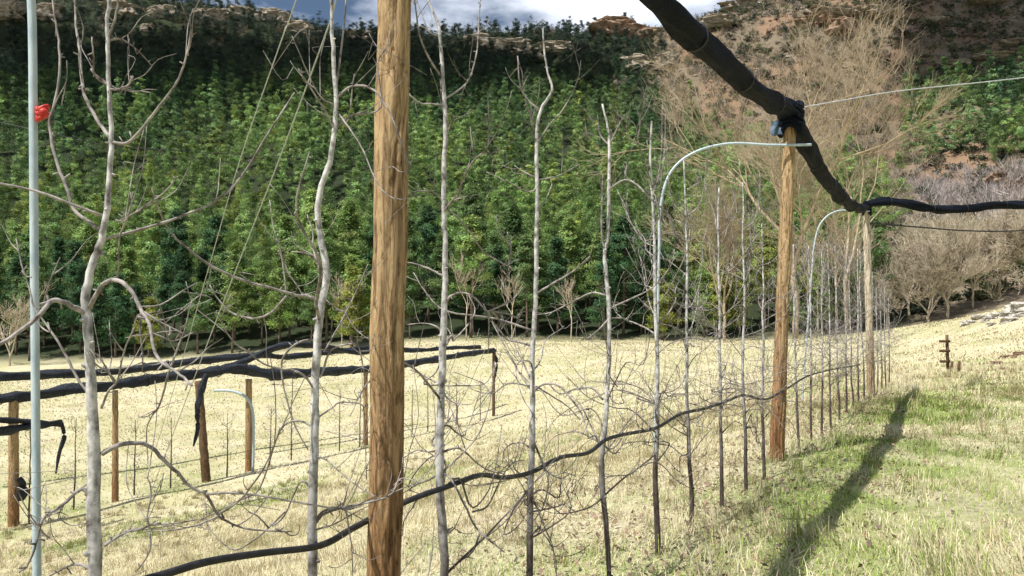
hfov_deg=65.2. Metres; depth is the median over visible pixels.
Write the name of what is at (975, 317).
field stone
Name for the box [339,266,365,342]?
bare tree
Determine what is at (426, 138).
pine forest
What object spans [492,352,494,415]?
wooden post
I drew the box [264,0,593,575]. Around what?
fruit tree
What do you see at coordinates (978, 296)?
evergreen scrub
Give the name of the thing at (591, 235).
pine tree
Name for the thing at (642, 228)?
pine tree
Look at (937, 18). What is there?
rock outcrop
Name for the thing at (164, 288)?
pine tree
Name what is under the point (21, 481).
hanging netting
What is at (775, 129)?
plastic scrap
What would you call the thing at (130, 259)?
pine tree
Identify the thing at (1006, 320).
field stone
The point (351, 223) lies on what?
pine tree
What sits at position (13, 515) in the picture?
wooden post
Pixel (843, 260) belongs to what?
bare tree
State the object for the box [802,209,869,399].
bent steel tube
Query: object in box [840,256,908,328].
bare tree
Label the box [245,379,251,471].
wooden post
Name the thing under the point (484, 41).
rock outcrop
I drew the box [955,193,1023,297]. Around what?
bare tree
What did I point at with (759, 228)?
pine tree
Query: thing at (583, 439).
grass
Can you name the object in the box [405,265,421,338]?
pine tree
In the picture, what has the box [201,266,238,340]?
pine tree
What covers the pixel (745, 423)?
fruit tree
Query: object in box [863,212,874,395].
wooden post
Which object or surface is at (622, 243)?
pine tree
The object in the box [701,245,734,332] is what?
pine tree
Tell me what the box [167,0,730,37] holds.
sky
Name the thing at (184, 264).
pine tree
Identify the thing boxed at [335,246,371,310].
pine tree
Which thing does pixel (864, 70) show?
scree
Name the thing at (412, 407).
fruit tree
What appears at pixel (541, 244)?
pine tree
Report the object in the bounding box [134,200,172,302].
pine tree
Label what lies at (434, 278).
pine tree
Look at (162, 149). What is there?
wire
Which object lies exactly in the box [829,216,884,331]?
bare tree
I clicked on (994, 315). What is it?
field stone
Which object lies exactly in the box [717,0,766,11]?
rock outcrop
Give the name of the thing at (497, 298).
pine tree
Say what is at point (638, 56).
rock outcrop
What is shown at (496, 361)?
hanging netting
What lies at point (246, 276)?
pine tree
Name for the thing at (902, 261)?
bare tree
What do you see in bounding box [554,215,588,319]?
pine tree
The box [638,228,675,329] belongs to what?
pine tree
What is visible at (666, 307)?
pine tree
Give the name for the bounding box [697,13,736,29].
rock outcrop
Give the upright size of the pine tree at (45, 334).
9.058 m
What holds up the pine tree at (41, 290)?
on the hillside
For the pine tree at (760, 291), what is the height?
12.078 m
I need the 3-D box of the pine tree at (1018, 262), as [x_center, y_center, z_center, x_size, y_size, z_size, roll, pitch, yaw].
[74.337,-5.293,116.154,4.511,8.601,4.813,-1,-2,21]
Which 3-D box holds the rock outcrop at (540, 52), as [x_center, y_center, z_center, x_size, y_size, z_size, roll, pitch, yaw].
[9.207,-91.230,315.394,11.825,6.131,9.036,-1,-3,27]
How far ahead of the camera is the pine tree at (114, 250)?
120.26 m
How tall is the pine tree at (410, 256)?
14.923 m
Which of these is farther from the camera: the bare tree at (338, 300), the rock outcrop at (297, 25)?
the rock outcrop at (297, 25)
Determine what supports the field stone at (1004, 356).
on the ground at (302, 464)
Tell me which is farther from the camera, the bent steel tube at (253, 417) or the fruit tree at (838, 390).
the bent steel tube at (253, 417)
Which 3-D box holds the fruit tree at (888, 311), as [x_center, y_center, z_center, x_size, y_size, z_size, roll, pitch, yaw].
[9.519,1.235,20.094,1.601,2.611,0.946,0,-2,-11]
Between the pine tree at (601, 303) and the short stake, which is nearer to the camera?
the short stake
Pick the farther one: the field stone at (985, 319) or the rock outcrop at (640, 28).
the rock outcrop at (640, 28)
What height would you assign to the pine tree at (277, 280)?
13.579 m
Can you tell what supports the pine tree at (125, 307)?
on the hillside
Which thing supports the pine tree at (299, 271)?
on the hillside
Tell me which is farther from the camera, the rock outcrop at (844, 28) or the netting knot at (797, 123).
the rock outcrop at (844, 28)
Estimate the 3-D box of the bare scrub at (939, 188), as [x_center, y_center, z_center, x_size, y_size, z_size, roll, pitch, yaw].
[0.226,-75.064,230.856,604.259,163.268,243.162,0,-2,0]
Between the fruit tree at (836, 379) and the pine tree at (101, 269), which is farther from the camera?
the pine tree at (101, 269)
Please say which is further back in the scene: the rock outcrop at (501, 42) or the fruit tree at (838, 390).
the rock outcrop at (501, 42)
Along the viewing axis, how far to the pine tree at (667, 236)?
114.27 m
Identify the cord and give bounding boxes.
[152,0,336,488]
[156,0,296,446]
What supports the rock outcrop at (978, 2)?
on the hillside
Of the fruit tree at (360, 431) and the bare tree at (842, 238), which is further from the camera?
the bare tree at (842, 238)
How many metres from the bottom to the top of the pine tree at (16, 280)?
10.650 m
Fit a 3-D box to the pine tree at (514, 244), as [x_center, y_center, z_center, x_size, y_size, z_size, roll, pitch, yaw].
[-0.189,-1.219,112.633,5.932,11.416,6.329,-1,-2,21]
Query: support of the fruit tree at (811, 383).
on the ground at (302, 464)
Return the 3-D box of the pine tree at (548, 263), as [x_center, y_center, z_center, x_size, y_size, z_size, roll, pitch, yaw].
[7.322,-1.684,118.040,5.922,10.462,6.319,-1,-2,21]
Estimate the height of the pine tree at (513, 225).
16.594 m
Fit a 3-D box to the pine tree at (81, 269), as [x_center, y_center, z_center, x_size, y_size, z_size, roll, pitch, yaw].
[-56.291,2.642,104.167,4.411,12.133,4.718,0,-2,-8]
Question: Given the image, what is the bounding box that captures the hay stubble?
[0,307,1023,561]
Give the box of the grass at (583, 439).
[0,372,1023,575]
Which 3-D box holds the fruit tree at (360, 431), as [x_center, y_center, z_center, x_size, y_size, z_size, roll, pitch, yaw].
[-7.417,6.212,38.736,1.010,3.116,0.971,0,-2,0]
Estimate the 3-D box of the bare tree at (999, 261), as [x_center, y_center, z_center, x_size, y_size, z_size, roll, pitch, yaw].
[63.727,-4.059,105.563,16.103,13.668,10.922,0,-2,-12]
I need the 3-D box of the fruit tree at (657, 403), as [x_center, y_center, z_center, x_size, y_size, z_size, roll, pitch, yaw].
[0.997,0.241,5.313,1.600,3.218,1.464,0,-2,0]
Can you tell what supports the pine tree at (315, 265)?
on the hillside
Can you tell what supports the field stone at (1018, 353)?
on the ground at (302, 464)
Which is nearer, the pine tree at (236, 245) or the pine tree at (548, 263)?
the pine tree at (236, 245)
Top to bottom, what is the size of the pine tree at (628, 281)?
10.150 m
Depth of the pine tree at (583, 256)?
112.42 m
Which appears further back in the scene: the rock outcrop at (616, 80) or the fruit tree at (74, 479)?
the rock outcrop at (616, 80)
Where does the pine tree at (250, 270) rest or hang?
on the hillside
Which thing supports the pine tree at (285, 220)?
on the hillside
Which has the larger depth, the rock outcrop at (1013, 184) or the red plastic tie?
the rock outcrop at (1013, 184)
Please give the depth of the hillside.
225.10 m
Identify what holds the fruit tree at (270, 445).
on the ground at (302, 464)
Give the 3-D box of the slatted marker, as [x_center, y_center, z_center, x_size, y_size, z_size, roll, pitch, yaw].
[13.382,2.058,24.782,0.336,1.220,0.143,0,-2,0]
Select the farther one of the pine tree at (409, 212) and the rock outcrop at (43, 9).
the rock outcrop at (43, 9)
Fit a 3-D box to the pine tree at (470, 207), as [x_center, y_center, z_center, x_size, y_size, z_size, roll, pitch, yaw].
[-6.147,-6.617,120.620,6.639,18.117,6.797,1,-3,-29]
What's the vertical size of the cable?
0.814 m
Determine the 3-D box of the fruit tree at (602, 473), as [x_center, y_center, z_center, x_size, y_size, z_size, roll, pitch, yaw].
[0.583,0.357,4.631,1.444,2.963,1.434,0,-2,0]
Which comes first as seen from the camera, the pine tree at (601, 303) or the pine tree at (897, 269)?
the pine tree at (601, 303)
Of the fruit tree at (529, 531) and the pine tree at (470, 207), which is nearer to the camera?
the fruit tree at (529, 531)
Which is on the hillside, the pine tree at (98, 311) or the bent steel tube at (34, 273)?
the pine tree at (98, 311)
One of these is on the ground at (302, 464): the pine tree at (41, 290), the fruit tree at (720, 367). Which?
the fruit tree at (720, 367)
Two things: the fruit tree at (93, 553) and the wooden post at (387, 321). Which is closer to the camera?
the fruit tree at (93, 553)
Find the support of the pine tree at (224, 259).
on the hillside
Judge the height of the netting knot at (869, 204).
0.315 m
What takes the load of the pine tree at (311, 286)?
on the hillside
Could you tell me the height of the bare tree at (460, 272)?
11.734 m
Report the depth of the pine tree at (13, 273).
106.39 m
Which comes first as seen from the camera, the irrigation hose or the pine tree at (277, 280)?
the irrigation hose
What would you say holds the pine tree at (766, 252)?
on the hillside
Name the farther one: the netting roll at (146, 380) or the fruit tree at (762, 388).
the netting roll at (146, 380)
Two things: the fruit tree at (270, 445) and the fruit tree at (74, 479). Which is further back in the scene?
the fruit tree at (270, 445)
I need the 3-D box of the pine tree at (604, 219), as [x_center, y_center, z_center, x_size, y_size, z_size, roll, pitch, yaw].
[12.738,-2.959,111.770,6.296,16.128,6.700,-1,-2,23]
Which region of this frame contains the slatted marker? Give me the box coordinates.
[939,335,949,369]
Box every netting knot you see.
[777,97,805,137]
[862,201,871,215]
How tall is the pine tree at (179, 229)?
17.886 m
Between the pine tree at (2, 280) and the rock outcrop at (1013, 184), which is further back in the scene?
the rock outcrop at (1013, 184)
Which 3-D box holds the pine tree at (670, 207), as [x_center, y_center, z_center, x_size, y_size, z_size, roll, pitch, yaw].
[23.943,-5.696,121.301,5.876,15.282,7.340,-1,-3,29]
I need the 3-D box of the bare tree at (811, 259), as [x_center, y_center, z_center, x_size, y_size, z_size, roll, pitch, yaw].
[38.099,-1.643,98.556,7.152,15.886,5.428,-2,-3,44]
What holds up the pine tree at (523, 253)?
on the hillside
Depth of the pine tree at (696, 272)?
114.32 m
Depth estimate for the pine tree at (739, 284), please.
102.99 m
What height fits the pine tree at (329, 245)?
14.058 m
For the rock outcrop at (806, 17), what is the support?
on the hillside
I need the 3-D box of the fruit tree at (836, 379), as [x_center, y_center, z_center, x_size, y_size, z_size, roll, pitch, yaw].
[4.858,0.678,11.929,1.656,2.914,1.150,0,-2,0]
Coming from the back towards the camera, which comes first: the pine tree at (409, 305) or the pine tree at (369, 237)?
the pine tree at (369, 237)
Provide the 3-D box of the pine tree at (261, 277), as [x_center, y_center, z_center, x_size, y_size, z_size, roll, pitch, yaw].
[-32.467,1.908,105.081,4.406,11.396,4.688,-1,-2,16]
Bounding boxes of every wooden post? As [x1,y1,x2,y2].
[7,401,19,527]
[112,390,118,501]
[194,380,210,482]
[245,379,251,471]
[363,372,367,445]
[367,0,410,575]
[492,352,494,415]
[769,127,795,461]
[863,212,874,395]
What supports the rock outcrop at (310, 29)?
on the hillside
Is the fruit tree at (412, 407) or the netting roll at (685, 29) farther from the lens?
the fruit tree at (412, 407)
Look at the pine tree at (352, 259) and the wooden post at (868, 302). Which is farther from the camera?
the pine tree at (352, 259)
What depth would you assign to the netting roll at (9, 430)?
21.98 m
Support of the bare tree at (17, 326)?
on the ground at (302, 464)
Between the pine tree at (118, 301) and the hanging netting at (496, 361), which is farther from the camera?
the pine tree at (118, 301)
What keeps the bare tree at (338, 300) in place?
on the ground at (302, 464)
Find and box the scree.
[646,0,1023,220]
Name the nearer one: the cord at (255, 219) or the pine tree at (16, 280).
the cord at (255, 219)
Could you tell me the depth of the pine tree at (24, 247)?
111.86 m
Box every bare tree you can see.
[0,278,59,365]
[330,272,347,347]
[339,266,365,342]
[448,250,487,340]
[492,265,523,339]
[554,267,579,341]
[565,0,984,339]
[638,157,766,340]
[677,37,937,333]
[795,196,852,336]
[796,211,851,335]
[816,208,863,333]
[817,216,875,301]
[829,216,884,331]
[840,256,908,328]
[873,237,987,321]
[878,214,939,315]
[880,212,993,318]
[938,212,1023,307]
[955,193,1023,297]
[981,209,1023,266]
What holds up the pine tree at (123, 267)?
on the hillside
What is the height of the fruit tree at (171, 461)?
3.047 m
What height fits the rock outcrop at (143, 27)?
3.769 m
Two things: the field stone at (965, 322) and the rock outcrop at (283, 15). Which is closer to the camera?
the field stone at (965, 322)
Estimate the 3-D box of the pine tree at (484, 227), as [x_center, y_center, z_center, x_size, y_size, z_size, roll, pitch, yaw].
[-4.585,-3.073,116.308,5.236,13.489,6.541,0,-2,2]
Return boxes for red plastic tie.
[34,104,49,121]
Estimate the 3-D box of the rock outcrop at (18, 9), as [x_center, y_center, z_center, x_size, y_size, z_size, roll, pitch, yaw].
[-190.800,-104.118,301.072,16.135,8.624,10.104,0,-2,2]
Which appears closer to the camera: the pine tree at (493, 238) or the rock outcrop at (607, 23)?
the pine tree at (493, 238)
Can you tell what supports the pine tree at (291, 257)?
on the hillside
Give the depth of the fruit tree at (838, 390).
12.57 m
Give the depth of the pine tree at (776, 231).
114.17 m
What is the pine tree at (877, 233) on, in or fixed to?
on the hillside
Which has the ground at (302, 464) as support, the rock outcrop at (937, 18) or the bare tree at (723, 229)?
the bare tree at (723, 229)
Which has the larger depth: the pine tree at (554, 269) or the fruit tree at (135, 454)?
the pine tree at (554, 269)
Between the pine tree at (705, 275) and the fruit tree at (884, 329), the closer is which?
the fruit tree at (884, 329)
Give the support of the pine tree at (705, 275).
on the hillside
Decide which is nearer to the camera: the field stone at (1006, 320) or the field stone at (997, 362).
the field stone at (997, 362)
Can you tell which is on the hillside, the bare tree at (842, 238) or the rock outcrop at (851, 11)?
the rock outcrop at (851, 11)
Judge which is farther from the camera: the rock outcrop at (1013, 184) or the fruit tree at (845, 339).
the rock outcrop at (1013, 184)
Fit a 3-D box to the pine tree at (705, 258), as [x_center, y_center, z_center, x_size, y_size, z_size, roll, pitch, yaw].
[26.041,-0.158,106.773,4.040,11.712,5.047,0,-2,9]
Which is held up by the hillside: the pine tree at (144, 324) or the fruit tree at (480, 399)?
the pine tree at (144, 324)
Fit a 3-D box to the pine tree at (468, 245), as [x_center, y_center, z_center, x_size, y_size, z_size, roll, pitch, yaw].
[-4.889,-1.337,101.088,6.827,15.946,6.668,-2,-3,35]
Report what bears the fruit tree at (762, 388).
on the ground at (302, 464)
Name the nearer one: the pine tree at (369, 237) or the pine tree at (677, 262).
the pine tree at (677, 262)
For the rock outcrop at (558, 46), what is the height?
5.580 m
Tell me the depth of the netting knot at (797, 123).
9.00 m
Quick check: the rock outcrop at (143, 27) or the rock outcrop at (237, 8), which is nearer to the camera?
the rock outcrop at (143, 27)
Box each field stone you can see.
[959,320,976,325]
[970,315,984,319]
[980,317,993,321]
[984,312,1000,318]
[986,322,996,325]
[989,361,1002,363]
[998,317,1018,323]
[998,355,1016,358]
[999,310,1023,317]
[1002,301,1023,311]
[1012,351,1023,354]
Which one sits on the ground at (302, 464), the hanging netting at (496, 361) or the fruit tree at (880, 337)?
the fruit tree at (880, 337)
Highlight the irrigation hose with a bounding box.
[144,364,860,575]
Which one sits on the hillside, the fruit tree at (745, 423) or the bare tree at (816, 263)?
the bare tree at (816, 263)
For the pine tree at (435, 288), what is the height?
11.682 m
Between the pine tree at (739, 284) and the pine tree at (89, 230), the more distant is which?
the pine tree at (89, 230)
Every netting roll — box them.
[0,346,368,380]
[0,348,495,404]
[0,417,61,426]
[0,419,62,435]
[221,341,480,365]
[639,0,869,212]
[862,196,1023,213]
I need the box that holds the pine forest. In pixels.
[0,0,1023,299]
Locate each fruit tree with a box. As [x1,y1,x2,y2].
[0,0,382,575]
[8,429,48,524]
[43,414,86,509]
[120,414,156,495]
[146,412,184,487]
[151,0,483,575]
[212,409,236,476]
[261,400,280,465]
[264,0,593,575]
[281,395,300,460]
[327,386,348,450]
[349,384,368,446]
[405,383,420,434]
[406,28,606,575]
[418,368,436,431]
[448,373,465,425]
[475,379,487,419]
[491,92,722,575]
[542,79,757,555]
[579,125,765,530]
[660,164,805,507]
[669,154,815,492]
[704,188,832,478]
[726,218,848,445]
[747,211,848,440]
[761,227,882,432]
[791,233,889,419]
[791,240,877,427]
[815,211,879,411]
[817,244,902,402]
[824,245,882,405]
[839,232,893,399]
[844,266,891,376]
[853,270,909,388]
[863,271,908,388]
[863,286,912,390]
[873,288,919,381]
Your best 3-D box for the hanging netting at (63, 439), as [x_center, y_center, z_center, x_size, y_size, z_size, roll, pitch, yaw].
[-13.041,4.604,23.108,0.123,1.458,0.330,-1,-2,22]
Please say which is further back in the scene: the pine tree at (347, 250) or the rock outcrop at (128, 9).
the rock outcrop at (128, 9)
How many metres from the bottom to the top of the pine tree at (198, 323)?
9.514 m
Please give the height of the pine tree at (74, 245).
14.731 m
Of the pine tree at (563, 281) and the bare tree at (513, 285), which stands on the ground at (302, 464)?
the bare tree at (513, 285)
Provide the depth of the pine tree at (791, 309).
102.03 m
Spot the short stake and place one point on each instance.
(959, 366)
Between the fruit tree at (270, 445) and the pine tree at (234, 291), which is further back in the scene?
the pine tree at (234, 291)
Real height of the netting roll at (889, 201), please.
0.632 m
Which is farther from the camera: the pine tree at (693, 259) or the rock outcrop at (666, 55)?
the rock outcrop at (666, 55)
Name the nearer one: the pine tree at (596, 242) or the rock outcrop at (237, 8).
the pine tree at (596, 242)
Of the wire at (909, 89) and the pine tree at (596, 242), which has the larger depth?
the pine tree at (596, 242)
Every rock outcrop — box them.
[0,0,26,21]
[36,2,66,21]
[97,0,142,19]
[140,23,154,31]
[146,4,191,21]
[193,8,232,24]
[228,5,254,19]
[253,7,291,24]
[282,20,313,35]
[303,27,322,37]
[346,28,375,41]
[463,33,494,50]
[493,37,532,54]
[526,47,545,61]
[538,40,581,54]
[588,15,636,36]
[610,75,628,91]
[620,53,649,71]
[624,23,659,37]
[652,51,679,71]
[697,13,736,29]
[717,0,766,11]
[794,14,833,26]
[803,4,861,17]
[824,16,860,37]
[860,4,905,17]
[913,14,949,24]
[934,58,974,68]
[966,0,1008,4]
[968,50,1016,60]
[981,172,1009,185]
[999,37,1023,45]
[1002,179,1023,191]
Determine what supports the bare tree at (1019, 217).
on the hillside
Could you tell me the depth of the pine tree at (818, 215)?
119.22 m
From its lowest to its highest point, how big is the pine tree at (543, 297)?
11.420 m
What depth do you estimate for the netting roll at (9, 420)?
21.89 m
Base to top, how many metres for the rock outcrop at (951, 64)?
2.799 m
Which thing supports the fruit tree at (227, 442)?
on the ground at (302, 464)
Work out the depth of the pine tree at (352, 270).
98.50 m
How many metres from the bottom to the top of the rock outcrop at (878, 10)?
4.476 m
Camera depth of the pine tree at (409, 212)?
120.09 m
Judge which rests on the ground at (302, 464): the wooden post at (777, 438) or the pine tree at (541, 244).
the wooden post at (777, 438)
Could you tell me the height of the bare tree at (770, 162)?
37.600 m
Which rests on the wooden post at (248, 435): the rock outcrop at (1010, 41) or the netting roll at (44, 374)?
the netting roll at (44, 374)
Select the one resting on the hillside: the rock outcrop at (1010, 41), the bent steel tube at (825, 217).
the rock outcrop at (1010, 41)
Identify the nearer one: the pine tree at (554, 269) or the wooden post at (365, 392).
the wooden post at (365, 392)
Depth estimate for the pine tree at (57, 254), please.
112.03 m
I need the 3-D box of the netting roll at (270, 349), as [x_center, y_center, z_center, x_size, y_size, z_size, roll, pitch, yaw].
[-7.772,3.537,44.960,0.446,1.345,20.431,-1,-3,34]
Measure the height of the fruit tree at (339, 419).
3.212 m
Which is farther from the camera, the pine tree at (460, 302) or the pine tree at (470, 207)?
the pine tree at (470, 207)
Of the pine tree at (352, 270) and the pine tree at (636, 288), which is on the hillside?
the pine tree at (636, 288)
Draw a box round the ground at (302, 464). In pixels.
[0,310,1023,575]
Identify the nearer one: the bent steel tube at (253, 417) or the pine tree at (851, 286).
the bent steel tube at (253, 417)
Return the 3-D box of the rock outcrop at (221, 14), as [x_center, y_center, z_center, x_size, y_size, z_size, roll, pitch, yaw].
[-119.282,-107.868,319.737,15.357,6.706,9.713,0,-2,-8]
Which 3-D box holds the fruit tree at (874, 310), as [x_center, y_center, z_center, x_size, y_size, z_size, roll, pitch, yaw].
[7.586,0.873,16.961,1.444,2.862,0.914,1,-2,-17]
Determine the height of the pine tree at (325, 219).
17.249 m
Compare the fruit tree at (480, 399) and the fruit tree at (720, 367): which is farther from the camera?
the fruit tree at (480, 399)
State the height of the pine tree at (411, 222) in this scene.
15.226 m
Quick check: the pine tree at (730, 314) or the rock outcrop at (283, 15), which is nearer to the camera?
the pine tree at (730, 314)
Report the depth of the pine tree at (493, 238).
109.01 m
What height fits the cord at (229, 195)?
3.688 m
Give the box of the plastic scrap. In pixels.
[770,119,781,135]
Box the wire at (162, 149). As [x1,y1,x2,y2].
[0,122,327,159]
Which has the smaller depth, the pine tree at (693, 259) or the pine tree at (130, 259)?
the pine tree at (130, 259)
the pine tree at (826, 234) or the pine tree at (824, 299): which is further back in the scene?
the pine tree at (826, 234)
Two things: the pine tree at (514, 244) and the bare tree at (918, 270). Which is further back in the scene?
the pine tree at (514, 244)
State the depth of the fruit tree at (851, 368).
14.00 m
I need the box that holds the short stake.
[957,361,960,371]
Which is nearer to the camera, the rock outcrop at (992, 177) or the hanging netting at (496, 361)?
the hanging netting at (496, 361)
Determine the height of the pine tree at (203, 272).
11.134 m
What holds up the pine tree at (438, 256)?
on the hillside
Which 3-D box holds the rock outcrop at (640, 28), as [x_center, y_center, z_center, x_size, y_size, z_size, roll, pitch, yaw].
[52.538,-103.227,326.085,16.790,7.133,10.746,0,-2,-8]
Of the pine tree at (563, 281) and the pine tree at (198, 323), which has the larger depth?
the pine tree at (563, 281)
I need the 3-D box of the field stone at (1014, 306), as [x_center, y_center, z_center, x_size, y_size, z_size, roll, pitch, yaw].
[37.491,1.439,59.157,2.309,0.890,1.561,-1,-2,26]
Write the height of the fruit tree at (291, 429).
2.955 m
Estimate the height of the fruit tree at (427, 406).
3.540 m
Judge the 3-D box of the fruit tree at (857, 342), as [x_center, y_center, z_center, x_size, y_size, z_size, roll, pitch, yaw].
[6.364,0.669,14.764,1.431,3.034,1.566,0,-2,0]
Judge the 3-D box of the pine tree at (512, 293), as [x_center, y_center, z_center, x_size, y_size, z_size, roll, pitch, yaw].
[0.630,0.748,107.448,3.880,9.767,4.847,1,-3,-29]
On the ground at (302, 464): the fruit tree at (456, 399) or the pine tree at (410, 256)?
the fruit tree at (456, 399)
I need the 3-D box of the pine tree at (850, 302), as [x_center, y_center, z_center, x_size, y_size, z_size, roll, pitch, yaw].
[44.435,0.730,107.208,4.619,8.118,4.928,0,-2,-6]
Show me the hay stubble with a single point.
(890, 355)
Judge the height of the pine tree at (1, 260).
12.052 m
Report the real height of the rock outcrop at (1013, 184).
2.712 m
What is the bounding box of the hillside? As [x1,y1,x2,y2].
[0,0,1023,363]
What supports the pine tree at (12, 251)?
on the hillside
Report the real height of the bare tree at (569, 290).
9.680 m
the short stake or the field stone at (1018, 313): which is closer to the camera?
the short stake
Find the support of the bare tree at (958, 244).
on the hillside
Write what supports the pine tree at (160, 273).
on the hillside
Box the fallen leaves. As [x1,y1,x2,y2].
[405,389,1019,575]
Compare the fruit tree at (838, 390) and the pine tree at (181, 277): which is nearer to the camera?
the fruit tree at (838, 390)
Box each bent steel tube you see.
[27,0,41,575]
[214,389,254,471]
[653,142,811,454]
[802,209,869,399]
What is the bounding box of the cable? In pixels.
[870,223,1023,231]
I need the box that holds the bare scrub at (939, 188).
[3,0,1023,300]
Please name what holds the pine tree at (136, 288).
on the hillside
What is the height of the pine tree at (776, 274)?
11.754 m
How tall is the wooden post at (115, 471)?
4.038 m
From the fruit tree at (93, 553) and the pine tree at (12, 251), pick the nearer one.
the fruit tree at (93, 553)
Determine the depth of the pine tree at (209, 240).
120.64 m
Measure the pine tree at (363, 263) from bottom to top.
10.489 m
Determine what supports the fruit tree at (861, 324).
on the ground at (302, 464)
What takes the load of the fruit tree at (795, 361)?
on the ground at (302, 464)
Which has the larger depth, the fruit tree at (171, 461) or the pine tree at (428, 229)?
the pine tree at (428, 229)
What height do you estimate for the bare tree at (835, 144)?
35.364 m
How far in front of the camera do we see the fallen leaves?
7.23 m
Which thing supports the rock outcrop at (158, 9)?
on the hillside
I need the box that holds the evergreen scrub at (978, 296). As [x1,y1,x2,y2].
[2,0,1023,314]
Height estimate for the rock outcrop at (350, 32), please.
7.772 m
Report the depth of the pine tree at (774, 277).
119.56 m
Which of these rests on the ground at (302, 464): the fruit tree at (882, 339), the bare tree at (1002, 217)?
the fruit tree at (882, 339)
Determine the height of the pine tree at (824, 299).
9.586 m
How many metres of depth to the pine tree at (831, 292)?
103.10 m
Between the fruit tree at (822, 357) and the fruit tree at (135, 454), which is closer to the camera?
the fruit tree at (822, 357)
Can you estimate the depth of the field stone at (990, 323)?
56.19 m
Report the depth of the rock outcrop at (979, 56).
262.74 m
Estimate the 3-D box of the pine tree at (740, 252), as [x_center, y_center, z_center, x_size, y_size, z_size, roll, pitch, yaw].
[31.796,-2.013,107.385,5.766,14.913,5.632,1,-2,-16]
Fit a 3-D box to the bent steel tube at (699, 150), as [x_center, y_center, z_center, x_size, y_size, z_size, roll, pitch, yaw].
[2.473,0.265,8.974,1.791,3.833,0.052,0,-2,3]
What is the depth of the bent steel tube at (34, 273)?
2.88 m
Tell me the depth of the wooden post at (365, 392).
39.16 m
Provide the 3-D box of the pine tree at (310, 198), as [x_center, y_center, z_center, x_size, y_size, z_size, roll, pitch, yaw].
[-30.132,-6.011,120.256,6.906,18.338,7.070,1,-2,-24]
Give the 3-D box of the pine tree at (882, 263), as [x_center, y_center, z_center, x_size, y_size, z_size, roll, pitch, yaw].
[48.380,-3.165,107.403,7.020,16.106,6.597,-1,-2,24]
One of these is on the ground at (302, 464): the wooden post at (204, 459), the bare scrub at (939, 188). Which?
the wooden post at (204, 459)
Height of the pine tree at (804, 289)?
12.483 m
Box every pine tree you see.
[0,247,10,305]
[0,253,29,347]
[0,265,8,314]
[0,276,29,354]
[1,243,20,306]
[6,226,57,335]
[10,266,56,360]
[12,267,45,304]
[25,281,63,345]
[43,237,69,333]
[47,238,86,344]
[58,221,112,297]
[63,262,93,352]
[67,288,111,349]
[90,259,114,347]
[97,272,131,357]
[100,284,132,348]
[104,219,137,282]
[106,262,132,318]
[111,246,148,316]
[119,284,146,355]
[129,297,165,357]
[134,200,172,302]
[149,246,178,294]
[150,207,202,332]
[152,262,176,342]
[161,240,200,341]
[167,269,194,352]
[181,281,212,353]
[191,252,212,307]
[195,213,231,278]
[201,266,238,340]
[211,240,254,340]
[215,260,250,352]
[217,251,241,325]
[229,267,268,333]
[238,255,250,314]
[246,259,281,343]
[260,244,296,342]
[268,213,298,297]
[273,251,305,337]
[282,245,315,326]
[288,187,332,260]
[294,209,341,300]
[295,271,317,342]
[300,256,331,313]
[306,237,341,341]
[320,239,344,332]
[329,253,369,342]
[331,197,370,279]
[332,266,370,346]
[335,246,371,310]
[339,258,371,332]
[360,204,372,270]
[405,210,424,301]
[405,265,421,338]
[406,214,426,317]
[406,233,422,291]
[409,203,441,322]
[419,232,467,309]
[420,234,457,303]
[423,241,453,301]
[448,214,502,337]
[448,256,487,325]
[452,184,489,293]
[469,222,489,309]
[478,231,509,323]
[480,244,517,329]
[491,239,532,310]
[495,200,528,308]
[506,259,531,327]
[508,234,545,336]
[511,247,556,330]
[523,227,548,292]
[537,235,578,334]
[546,241,580,299]
[551,256,582,324]
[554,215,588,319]
[572,233,597,305]
[574,229,597,319]
[581,209,625,319]
[581,233,618,331]
[583,241,627,339]
[598,254,633,326]
[604,213,645,334]
[625,266,653,333]
[630,220,665,313]
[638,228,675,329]
[644,269,684,340]
[657,200,685,269]
[661,223,697,328]
[663,228,688,314]
[682,271,717,336]
[684,231,700,302]
[689,227,713,284]
[695,245,711,328]
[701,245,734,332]
[702,260,750,337]
[725,253,751,333]
[735,217,761,326]
[737,216,776,323]
[747,230,777,331]
[748,247,774,314]
[769,212,797,261]
[771,238,777,302]
[771,253,800,294]
[789,263,807,321]
[791,230,816,317]
[803,260,843,330]
[805,210,828,284]
[811,258,852,328]
[812,219,837,283]
[830,236,864,315]
[837,286,862,312]
[849,208,897,296]
[851,207,901,320]
[886,248,908,290]
[1006,246,1023,272]
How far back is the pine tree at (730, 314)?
100.44 m
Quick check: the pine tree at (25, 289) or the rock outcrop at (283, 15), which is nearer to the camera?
the pine tree at (25, 289)
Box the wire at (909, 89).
[804,77,1023,106]
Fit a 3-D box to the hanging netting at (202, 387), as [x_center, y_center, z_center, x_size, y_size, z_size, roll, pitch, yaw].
[-11.834,4.612,30.375,0.264,2.713,0.683,-1,-2,25]
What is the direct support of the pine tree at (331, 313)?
on the hillside
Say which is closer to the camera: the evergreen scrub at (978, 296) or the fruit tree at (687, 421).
the fruit tree at (687, 421)
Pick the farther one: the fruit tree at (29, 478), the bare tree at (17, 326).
the bare tree at (17, 326)
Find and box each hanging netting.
[16,476,27,500]
[55,422,66,473]
[193,374,208,445]
[495,352,497,377]
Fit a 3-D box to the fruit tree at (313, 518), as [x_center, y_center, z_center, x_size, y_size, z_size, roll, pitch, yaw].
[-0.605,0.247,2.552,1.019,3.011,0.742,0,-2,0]

